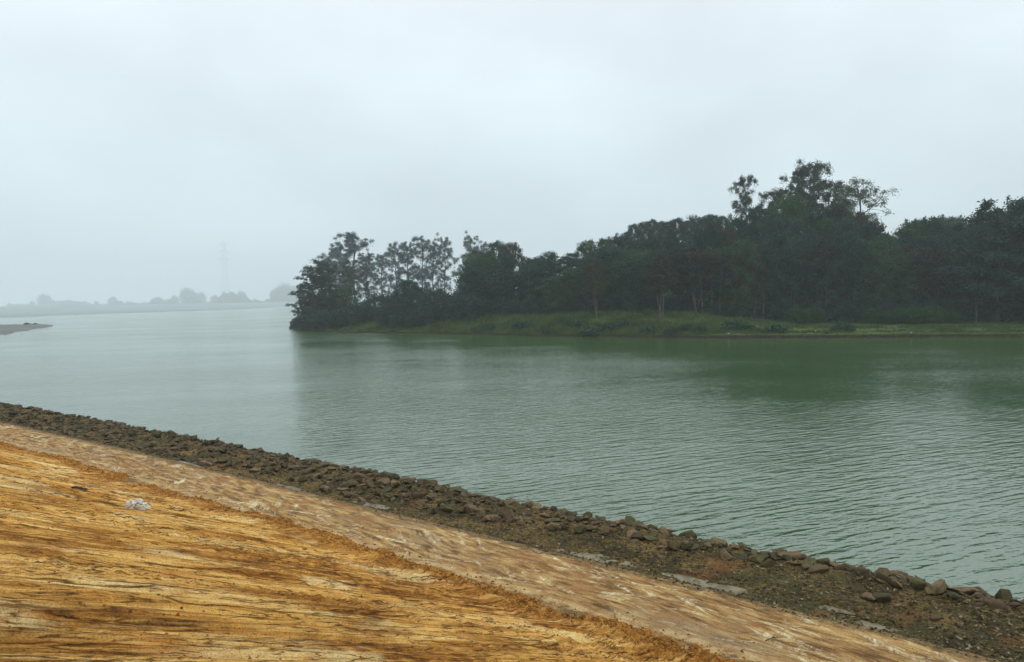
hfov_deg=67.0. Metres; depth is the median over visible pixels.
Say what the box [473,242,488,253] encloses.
misty tree
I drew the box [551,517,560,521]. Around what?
rock
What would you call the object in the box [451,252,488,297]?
leafy tree
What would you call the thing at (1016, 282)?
layered tree
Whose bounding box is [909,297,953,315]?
bush
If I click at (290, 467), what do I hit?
rock
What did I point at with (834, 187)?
eucalyptus tree
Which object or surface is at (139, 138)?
sky
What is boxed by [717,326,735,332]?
bush
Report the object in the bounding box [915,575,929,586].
rock
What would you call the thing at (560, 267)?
slim tree
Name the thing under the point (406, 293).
round tree
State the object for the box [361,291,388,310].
bush
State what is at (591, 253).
leafy tree
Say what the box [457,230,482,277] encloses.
misty tree
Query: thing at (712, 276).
bare stemmed tree
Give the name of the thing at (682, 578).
rock
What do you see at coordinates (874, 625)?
puddle
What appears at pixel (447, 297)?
bush
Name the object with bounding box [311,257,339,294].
misty tree
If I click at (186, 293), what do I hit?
distant tree
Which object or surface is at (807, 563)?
rock
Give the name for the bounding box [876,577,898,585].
rock
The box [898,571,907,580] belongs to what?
rock
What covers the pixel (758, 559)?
rock
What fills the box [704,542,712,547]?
rock
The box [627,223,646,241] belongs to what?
hill tree
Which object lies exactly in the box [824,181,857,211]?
pale leaved tree
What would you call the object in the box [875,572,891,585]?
rock
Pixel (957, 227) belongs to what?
layered tree
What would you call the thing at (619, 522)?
rock
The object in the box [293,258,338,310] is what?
feathery tree
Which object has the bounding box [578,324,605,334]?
bush
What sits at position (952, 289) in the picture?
leafy tree
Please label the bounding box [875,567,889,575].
rock
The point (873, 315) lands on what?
bush
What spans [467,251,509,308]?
leafy tree
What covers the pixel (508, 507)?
rock
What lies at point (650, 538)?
rock
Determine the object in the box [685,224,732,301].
leafy tree
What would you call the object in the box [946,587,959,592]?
rock
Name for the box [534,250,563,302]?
leafy tree
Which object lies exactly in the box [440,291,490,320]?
bush
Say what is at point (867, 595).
rock
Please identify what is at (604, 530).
rock
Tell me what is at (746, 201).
eucalyptus tree
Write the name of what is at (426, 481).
rock
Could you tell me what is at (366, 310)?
bush
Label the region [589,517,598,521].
rock
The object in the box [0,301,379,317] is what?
shore
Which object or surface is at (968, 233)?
leafy tree
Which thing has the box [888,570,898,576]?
rock
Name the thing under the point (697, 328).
bush
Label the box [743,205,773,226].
leafy tree
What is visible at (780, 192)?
eucalyptus tree
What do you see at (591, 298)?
leafy tree
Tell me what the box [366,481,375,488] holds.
rock
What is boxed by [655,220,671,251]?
hill tree
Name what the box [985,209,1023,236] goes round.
leafy tree
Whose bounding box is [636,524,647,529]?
rock
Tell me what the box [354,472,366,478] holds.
rock
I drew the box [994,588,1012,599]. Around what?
rock
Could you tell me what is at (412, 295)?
bush
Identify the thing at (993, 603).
rock
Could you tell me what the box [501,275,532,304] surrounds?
slim tree
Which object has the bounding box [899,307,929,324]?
bush
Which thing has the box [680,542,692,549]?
rock
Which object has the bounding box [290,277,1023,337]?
bank
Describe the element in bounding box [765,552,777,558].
rock
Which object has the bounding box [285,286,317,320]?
feathery tree
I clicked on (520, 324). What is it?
bush
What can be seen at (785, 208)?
leafy tree
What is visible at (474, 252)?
brownish tree
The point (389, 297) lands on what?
bush
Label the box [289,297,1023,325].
undergrowth
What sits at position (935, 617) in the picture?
rock
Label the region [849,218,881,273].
leafy tree
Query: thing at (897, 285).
leafy tree
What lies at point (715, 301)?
leafy tree
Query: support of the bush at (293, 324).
on the bank
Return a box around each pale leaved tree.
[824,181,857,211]
[834,176,901,220]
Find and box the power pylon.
[218,241,229,292]
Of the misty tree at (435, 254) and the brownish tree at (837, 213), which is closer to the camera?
the brownish tree at (837, 213)
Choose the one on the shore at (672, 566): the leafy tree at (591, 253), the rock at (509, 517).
the rock at (509, 517)
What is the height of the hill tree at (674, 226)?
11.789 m
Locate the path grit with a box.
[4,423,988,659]
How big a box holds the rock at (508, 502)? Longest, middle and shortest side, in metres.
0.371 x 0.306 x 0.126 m
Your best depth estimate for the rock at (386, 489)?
26.52 m
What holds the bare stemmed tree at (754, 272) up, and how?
on the bank
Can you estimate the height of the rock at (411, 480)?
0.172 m
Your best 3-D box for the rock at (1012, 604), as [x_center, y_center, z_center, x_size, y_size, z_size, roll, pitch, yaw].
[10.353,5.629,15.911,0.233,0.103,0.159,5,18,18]
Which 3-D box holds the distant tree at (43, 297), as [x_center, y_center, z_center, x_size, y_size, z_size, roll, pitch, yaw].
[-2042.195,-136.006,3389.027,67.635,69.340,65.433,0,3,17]
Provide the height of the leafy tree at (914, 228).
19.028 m
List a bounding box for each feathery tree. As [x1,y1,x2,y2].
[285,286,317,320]
[290,266,332,314]
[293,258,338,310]
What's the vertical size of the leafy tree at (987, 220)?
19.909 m
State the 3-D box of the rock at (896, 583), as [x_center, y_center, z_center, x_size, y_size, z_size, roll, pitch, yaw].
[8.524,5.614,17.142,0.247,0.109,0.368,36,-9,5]
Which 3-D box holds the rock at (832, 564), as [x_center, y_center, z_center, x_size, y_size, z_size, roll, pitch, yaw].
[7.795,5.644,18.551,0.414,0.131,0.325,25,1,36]
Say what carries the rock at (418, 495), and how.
on the shore at (672, 566)
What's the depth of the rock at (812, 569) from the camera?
18.05 m
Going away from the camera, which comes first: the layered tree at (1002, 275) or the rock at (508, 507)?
the rock at (508, 507)
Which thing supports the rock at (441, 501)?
on the shore at (672, 566)
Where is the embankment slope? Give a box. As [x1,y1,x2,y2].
[0,441,735,661]
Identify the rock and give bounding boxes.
[199,461,212,465]
[215,459,227,463]
[267,462,276,465]
[279,452,289,458]
[287,465,299,469]
[305,467,316,470]
[319,486,331,491]
[327,466,336,470]
[336,488,350,490]
[346,481,358,485]
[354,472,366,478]
[359,470,371,473]
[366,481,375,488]
[380,487,391,492]
[381,479,390,485]
[389,474,398,479]
[390,482,399,485]
[398,476,409,480]
[407,478,414,483]
[412,492,423,498]
[423,479,435,485]
[428,493,438,497]
[437,499,445,503]
[439,505,452,509]
[443,507,452,511]
[448,486,461,491]
[460,492,467,497]
[465,504,478,512]
[482,515,491,520]
[490,515,500,521]
[504,500,512,504]
[504,504,515,511]
[504,509,514,523]
[516,520,524,524]
[544,518,553,523]
[546,523,559,528]
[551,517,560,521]
[553,511,561,517]
[559,508,567,512]
[574,524,586,532]
[583,511,592,516]
[586,525,598,529]
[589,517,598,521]
[599,526,609,534]
[614,519,624,524]
[624,516,635,523]
[627,529,637,537]
[631,532,644,539]
[632,521,642,526]
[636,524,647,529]
[643,534,658,540]
[647,524,657,529]
[647,531,657,536]
[657,554,665,558]
[659,526,669,533]
[667,540,684,549]
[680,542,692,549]
[682,530,696,538]
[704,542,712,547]
[708,539,715,544]
[711,537,725,543]
[720,549,732,560]
[738,553,747,559]
[748,556,765,562]
[759,552,768,559]
[760,558,773,566]
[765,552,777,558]
[775,549,806,558]
[785,561,800,564]
[802,558,816,568]
[808,565,828,573]
[816,557,829,564]
[829,561,843,569]
[834,563,845,569]
[843,562,856,571]
[853,566,870,577]
[861,589,875,599]
[872,592,891,601]
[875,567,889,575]
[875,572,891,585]
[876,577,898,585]
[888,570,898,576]
[890,580,902,588]
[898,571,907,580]
[912,578,925,589]
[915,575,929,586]
[924,587,936,594]
[930,579,945,594]
[930,615,942,620]
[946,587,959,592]
[946,591,960,598]
[956,587,979,594]
[971,586,985,594]
[974,594,984,598]
[982,597,1008,609]
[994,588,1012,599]
[1009,601,1021,607]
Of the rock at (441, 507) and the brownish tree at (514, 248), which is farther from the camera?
the brownish tree at (514, 248)
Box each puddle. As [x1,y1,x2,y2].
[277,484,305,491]
[352,501,395,508]
[553,548,633,566]
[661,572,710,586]
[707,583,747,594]
[819,605,855,614]
[852,620,900,631]
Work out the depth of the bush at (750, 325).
128.50 m
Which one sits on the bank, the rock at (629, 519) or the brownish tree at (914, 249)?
the brownish tree at (914, 249)
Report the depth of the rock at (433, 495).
25.74 m
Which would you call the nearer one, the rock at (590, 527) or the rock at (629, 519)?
the rock at (590, 527)
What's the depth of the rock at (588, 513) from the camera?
23.98 m
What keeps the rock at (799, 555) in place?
on the shore at (672, 566)
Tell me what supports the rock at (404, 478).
on the shore at (672, 566)
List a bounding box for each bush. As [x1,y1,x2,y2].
[291,320,302,328]
[294,317,306,328]
[337,300,369,324]
[351,303,376,323]
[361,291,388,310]
[368,306,384,321]
[373,304,398,326]
[379,292,400,308]
[395,285,436,307]
[413,285,457,305]
[436,293,453,301]
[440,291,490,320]
[448,283,505,303]
[481,324,495,330]
[509,320,532,329]
[562,317,584,327]
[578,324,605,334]
[598,321,617,330]
[612,318,632,327]
[638,324,661,333]
[659,298,678,312]
[663,327,680,334]
[677,325,689,331]
[682,300,700,312]
[688,325,708,332]
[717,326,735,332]
[718,319,749,330]
[720,304,739,317]
[740,321,755,329]
[761,323,789,332]
[784,304,810,323]
[800,305,827,322]
[829,320,855,331]
[853,304,871,322]
[858,306,883,323]
[866,297,902,319]
[876,307,907,324]
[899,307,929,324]
[900,304,931,322]
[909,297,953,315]
[915,304,948,323]
[933,308,960,323]
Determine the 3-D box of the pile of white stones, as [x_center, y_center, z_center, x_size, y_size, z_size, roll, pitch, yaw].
[-7.456,3.475,15.437,0.560,0.269,0.281,-1,2,0]
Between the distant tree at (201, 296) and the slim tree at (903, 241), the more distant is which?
the distant tree at (201, 296)
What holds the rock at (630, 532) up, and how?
on the shore at (672, 566)
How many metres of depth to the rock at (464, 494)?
25.71 m
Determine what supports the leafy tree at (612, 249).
on the bank
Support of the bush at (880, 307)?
on the bank
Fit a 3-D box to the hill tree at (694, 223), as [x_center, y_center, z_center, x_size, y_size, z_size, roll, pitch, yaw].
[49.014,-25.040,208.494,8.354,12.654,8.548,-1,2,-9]
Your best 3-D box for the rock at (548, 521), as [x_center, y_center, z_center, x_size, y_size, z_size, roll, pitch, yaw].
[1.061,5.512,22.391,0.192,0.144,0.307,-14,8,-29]
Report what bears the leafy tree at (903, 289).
on the bank
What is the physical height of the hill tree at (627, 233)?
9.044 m
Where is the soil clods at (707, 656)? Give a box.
[0,436,898,661]
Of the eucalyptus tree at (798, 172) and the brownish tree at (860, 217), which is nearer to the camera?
the brownish tree at (860, 217)
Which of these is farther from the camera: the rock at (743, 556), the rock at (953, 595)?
the rock at (743, 556)
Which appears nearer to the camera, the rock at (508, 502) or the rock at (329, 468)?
the rock at (508, 502)
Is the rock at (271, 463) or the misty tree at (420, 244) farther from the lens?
the misty tree at (420, 244)
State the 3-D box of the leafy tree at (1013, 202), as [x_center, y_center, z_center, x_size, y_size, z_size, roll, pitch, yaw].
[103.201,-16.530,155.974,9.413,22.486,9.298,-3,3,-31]
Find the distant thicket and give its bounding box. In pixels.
[0,290,307,306]
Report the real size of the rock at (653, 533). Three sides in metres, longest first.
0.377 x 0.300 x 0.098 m
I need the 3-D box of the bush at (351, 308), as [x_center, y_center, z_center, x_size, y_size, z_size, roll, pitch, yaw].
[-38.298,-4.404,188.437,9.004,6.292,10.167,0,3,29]
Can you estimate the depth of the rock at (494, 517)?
22.82 m
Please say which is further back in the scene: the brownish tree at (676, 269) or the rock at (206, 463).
the brownish tree at (676, 269)
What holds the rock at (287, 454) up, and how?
on the shore at (672, 566)
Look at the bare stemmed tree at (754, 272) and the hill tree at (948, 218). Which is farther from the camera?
the hill tree at (948, 218)
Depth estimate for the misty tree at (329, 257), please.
245.82 m
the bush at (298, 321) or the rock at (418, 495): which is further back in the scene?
the bush at (298, 321)
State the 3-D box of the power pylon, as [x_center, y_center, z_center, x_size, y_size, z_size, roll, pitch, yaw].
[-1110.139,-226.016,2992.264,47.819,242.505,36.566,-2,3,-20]
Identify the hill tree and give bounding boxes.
[620,231,635,250]
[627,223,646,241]
[632,221,654,246]
[639,219,665,245]
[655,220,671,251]
[656,221,676,240]
[667,217,686,247]
[682,214,706,245]
[691,214,718,237]
[704,214,726,227]
[717,215,728,227]
[920,214,950,236]
[938,215,965,239]
[949,214,967,232]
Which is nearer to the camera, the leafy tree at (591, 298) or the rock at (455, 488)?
the rock at (455, 488)
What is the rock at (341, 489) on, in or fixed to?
on the shore at (672, 566)
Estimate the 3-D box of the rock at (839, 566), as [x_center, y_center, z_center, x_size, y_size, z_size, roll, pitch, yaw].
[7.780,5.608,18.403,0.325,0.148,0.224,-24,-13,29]
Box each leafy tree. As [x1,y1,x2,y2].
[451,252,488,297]
[455,266,492,310]
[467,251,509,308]
[487,240,516,297]
[492,253,526,304]
[523,256,558,306]
[533,275,583,311]
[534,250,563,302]
[550,266,588,310]
[567,255,616,310]
[573,238,596,262]
[574,250,609,297]
[592,249,617,306]
[593,236,615,251]
[601,244,629,296]
[606,232,642,260]
[623,249,664,304]
[638,247,677,310]
[639,236,669,298]
[666,241,700,307]
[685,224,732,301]
[693,247,731,307]
[713,236,769,316]
[722,214,748,282]
[730,243,780,307]
[738,222,762,303]
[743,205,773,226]
[768,192,816,298]
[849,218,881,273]
[869,231,904,301]
[870,253,913,298]
[882,252,934,309]
[893,219,932,283]
[919,216,956,298]
[933,252,988,311]
[943,226,995,292]
[954,246,996,315]
[970,206,1007,235]
[973,235,1023,311]
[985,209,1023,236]
[989,230,1023,304]
[1006,195,1023,214]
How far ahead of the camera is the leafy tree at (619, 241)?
170.96 m
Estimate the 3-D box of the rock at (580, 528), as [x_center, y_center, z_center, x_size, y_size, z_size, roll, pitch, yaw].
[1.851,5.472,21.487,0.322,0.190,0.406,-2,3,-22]
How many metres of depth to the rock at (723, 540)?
20.76 m
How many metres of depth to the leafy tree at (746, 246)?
143.70 m
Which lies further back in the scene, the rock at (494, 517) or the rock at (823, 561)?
the rock at (494, 517)
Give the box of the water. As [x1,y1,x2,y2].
[0,305,1023,600]
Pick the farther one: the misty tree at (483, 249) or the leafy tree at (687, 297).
the misty tree at (483, 249)
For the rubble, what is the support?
on the shore at (672, 566)
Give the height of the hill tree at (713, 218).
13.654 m
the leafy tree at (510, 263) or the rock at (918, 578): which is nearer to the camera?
the rock at (918, 578)
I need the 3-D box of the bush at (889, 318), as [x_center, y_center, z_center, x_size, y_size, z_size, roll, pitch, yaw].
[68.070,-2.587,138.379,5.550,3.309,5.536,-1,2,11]
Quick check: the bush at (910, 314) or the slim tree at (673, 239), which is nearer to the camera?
the bush at (910, 314)
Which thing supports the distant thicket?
on the shore at (7, 312)
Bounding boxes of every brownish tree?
[456,250,483,284]
[500,242,526,299]
[519,257,542,299]
[653,246,696,308]
[664,245,731,311]
[827,202,854,234]
[852,211,875,265]
[864,220,892,282]
[891,245,958,303]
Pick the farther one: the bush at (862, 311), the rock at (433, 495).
the bush at (862, 311)
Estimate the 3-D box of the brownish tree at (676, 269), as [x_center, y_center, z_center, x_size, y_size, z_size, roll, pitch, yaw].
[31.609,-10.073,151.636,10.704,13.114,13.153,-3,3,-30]
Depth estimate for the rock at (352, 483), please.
27.11 m
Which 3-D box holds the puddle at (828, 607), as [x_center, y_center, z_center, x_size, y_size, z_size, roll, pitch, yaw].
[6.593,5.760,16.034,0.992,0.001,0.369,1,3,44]
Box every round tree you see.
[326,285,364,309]
[385,279,428,318]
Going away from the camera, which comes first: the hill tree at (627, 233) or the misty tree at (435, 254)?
the hill tree at (627, 233)
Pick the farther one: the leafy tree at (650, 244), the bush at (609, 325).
the leafy tree at (650, 244)
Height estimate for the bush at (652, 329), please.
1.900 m
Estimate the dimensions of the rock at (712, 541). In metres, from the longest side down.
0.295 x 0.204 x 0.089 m
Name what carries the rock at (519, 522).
on the shore at (672, 566)
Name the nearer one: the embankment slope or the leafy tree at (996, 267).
the embankment slope
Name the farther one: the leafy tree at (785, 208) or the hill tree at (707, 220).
the hill tree at (707, 220)
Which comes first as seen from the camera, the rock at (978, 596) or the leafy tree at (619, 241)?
the rock at (978, 596)
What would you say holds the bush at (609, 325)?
on the bank
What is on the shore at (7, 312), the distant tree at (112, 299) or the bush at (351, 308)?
the distant tree at (112, 299)
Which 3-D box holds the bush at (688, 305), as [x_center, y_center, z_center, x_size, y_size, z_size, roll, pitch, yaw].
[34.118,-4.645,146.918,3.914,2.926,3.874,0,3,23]
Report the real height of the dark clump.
0.153 m
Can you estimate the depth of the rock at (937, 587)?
16.63 m
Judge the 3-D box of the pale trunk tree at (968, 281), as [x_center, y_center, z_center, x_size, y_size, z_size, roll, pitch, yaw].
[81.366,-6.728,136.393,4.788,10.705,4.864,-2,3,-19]
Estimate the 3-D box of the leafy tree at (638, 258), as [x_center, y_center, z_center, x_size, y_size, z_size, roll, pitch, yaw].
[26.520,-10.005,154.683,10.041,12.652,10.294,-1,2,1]
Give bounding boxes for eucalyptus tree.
[727,174,768,224]
[761,183,800,222]
[778,164,822,230]
[788,159,843,214]
[807,178,849,220]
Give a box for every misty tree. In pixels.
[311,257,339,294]
[316,252,343,292]
[321,236,358,289]
[331,231,377,295]
[332,259,370,297]
[354,249,379,300]
[369,254,394,296]
[380,241,410,293]
[392,237,422,289]
[406,234,436,289]
[420,240,444,290]
[430,233,457,291]
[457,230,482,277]
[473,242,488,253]
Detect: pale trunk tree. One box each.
[579,257,609,317]
[636,253,678,318]
[960,262,990,321]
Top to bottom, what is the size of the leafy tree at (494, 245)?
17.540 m
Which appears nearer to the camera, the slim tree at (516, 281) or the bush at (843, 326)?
the bush at (843, 326)
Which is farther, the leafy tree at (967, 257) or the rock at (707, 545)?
the leafy tree at (967, 257)
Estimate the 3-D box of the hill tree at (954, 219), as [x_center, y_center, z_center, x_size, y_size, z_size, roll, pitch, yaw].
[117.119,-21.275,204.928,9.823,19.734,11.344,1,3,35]
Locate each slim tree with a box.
[487,269,525,313]
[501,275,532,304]
[513,260,543,297]
[534,277,556,305]
[547,263,572,297]
[553,253,580,290]
[660,229,689,297]
[750,208,784,224]
[889,233,920,253]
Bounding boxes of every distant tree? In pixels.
[35,292,52,304]
[107,296,117,302]
[171,295,179,302]
[178,287,196,302]
[195,292,207,301]
[210,295,217,301]
[269,287,281,298]
[277,283,294,292]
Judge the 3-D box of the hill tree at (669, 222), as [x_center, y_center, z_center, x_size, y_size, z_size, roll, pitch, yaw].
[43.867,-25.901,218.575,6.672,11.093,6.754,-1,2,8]
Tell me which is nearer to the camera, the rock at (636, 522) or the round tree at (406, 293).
the rock at (636, 522)
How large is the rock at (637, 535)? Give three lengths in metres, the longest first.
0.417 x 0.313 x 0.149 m
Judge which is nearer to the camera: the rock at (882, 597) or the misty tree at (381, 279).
the rock at (882, 597)
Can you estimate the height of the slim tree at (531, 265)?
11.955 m
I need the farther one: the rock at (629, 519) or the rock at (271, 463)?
the rock at (271, 463)
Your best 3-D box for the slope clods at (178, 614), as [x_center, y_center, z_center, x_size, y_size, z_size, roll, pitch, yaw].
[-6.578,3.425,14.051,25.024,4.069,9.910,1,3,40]
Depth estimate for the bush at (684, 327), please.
132.31 m
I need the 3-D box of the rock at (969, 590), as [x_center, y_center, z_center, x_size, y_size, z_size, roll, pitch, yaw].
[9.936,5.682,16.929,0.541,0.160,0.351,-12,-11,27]
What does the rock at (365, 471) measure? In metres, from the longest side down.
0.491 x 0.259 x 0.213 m
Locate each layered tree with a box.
[935,198,1023,322]
[948,223,995,248]
[953,200,1023,311]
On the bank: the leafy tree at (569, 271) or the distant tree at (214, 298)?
the leafy tree at (569, 271)
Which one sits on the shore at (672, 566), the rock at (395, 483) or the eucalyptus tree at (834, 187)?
the rock at (395, 483)
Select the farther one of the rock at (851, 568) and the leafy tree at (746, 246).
the leafy tree at (746, 246)
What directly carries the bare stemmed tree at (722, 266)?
on the bank
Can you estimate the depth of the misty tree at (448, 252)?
256.99 m
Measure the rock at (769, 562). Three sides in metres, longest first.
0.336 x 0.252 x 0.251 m
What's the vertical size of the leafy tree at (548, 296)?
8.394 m
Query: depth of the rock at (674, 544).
19.79 m
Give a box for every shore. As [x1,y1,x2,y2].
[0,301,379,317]
[0,404,1023,661]
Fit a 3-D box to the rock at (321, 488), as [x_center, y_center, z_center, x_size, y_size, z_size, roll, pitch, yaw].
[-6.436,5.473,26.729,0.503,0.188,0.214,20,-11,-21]
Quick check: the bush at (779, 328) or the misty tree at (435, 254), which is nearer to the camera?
the bush at (779, 328)
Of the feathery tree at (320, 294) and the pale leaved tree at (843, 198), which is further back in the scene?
the feathery tree at (320, 294)
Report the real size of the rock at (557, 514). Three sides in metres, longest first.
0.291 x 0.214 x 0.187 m
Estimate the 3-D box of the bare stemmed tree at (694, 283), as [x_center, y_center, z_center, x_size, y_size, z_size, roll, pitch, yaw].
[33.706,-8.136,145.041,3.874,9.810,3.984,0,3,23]
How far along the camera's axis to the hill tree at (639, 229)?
212.47 m
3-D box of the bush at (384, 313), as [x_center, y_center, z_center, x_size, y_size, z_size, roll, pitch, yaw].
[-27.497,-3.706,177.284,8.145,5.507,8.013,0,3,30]
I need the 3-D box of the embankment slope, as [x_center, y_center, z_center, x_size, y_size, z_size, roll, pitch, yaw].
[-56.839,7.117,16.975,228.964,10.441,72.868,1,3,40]
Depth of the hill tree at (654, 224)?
210.46 m
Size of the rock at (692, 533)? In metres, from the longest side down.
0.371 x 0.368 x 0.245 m
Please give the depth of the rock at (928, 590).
16.65 m
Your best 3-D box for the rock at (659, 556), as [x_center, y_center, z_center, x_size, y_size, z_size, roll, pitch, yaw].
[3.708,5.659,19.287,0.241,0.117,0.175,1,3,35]
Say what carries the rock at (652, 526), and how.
on the shore at (672, 566)
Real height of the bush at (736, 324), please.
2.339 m
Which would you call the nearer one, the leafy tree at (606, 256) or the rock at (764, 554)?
the rock at (764, 554)
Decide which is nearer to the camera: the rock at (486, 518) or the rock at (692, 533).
the rock at (692, 533)
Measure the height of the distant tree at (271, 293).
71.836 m
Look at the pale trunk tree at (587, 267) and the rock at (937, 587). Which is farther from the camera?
the pale trunk tree at (587, 267)
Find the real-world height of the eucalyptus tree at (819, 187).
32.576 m
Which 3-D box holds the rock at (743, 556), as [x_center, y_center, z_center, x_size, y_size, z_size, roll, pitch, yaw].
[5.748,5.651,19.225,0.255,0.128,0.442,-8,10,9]
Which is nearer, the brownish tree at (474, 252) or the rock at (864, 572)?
the rock at (864, 572)
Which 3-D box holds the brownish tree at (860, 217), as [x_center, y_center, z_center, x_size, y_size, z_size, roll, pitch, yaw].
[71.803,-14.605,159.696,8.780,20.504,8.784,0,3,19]
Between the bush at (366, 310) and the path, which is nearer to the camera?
the path
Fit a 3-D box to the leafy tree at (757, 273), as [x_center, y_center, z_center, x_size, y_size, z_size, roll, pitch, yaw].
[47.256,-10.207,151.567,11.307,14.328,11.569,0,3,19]
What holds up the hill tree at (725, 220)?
on the bank
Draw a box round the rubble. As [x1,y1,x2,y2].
[0,402,1020,617]
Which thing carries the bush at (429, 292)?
on the bank
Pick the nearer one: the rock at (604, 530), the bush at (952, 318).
the rock at (604, 530)
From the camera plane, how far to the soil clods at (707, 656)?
15.73 m
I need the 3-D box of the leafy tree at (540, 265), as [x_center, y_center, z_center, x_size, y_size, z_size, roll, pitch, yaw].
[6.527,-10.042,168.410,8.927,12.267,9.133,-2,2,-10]
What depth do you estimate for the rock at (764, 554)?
19.08 m
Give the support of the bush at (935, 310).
on the bank
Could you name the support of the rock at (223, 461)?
on the shore at (672, 566)
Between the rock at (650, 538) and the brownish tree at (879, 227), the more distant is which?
the brownish tree at (879, 227)
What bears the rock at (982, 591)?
on the shore at (672, 566)
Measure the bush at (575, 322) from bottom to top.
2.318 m
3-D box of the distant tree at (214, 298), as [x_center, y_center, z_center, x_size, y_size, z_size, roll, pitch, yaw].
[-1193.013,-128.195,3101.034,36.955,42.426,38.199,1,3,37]
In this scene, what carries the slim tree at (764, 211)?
on the bank
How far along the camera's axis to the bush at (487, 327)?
155.46 m
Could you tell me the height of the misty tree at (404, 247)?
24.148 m
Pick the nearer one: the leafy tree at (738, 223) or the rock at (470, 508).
the rock at (470, 508)
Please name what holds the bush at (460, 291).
on the bank
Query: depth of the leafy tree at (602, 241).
177.06 m
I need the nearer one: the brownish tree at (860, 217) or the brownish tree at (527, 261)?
the brownish tree at (860, 217)
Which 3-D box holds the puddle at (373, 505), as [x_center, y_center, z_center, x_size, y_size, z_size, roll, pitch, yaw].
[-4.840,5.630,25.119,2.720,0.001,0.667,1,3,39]
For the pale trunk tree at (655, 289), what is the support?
on the bank
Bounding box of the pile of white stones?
[123,498,150,510]
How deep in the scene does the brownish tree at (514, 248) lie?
189.54 m
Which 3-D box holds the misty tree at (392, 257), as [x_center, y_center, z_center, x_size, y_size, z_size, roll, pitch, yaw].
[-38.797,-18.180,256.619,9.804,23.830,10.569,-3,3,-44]
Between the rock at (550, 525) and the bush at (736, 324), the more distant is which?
the bush at (736, 324)
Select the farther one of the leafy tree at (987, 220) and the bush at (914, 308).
the leafy tree at (987, 220)
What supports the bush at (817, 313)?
on the bank
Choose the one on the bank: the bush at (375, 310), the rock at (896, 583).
the bush at (375, 310)
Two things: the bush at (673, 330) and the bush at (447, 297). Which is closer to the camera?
the bush at (673, 330)
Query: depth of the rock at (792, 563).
18.65 m
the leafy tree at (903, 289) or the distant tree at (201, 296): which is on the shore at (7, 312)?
the distant tree at (201, 296)
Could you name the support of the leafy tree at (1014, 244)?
on the bank
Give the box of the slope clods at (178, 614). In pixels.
[0,469,702,661]
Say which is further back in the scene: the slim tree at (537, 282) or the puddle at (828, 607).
the slim tree at (537, 282)
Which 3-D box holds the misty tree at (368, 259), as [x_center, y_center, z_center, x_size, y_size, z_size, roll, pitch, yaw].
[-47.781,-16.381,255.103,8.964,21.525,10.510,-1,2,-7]
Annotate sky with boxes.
[0,0,1023,305]
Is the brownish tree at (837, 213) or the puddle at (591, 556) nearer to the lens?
the puddle at (591, 556)
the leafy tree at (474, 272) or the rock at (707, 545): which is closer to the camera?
the rock at (707, 545)
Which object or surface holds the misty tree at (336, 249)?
on the bank
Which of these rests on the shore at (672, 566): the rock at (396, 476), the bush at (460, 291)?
the rock at (396, 476)
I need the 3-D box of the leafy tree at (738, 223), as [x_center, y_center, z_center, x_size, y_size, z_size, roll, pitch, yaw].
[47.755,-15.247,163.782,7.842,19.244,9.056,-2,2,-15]
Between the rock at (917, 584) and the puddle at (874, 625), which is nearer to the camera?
the puddle at (874, 625)
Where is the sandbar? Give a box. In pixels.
[0,324,52,334]
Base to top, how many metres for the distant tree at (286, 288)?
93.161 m
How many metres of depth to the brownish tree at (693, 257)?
144.69 m
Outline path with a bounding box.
[0,422,1000,661]
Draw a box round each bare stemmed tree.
[682,262,701,311]
[697,248,722,314]
[709,258,732,315]
[733,246,770,318]
[755,254,773,318]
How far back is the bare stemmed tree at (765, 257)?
145.44 m
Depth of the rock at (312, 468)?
29.69 m
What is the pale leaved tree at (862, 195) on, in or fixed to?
on the bank
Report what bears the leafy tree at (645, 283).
on the bank
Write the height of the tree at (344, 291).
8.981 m
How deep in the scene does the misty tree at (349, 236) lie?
261.75 m
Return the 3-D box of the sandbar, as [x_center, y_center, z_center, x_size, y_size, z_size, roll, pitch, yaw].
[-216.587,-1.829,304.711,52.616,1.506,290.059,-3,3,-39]
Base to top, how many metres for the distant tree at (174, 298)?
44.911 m
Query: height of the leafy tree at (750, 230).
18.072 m
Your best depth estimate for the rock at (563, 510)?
24.17 m
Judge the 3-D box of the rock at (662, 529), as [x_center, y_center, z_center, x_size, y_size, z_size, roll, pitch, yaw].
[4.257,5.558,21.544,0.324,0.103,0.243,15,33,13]
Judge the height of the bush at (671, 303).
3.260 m
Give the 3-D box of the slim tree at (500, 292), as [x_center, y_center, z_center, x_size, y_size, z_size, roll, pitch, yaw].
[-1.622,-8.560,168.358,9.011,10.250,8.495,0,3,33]
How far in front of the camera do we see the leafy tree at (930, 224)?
155.81 m
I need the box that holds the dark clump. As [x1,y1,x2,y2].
[71,486,87,490]
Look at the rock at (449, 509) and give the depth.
23.74 m
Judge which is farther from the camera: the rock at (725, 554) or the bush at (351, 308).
the bush at (351, 308)
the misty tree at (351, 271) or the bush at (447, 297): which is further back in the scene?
the misty tree at (351, 271)

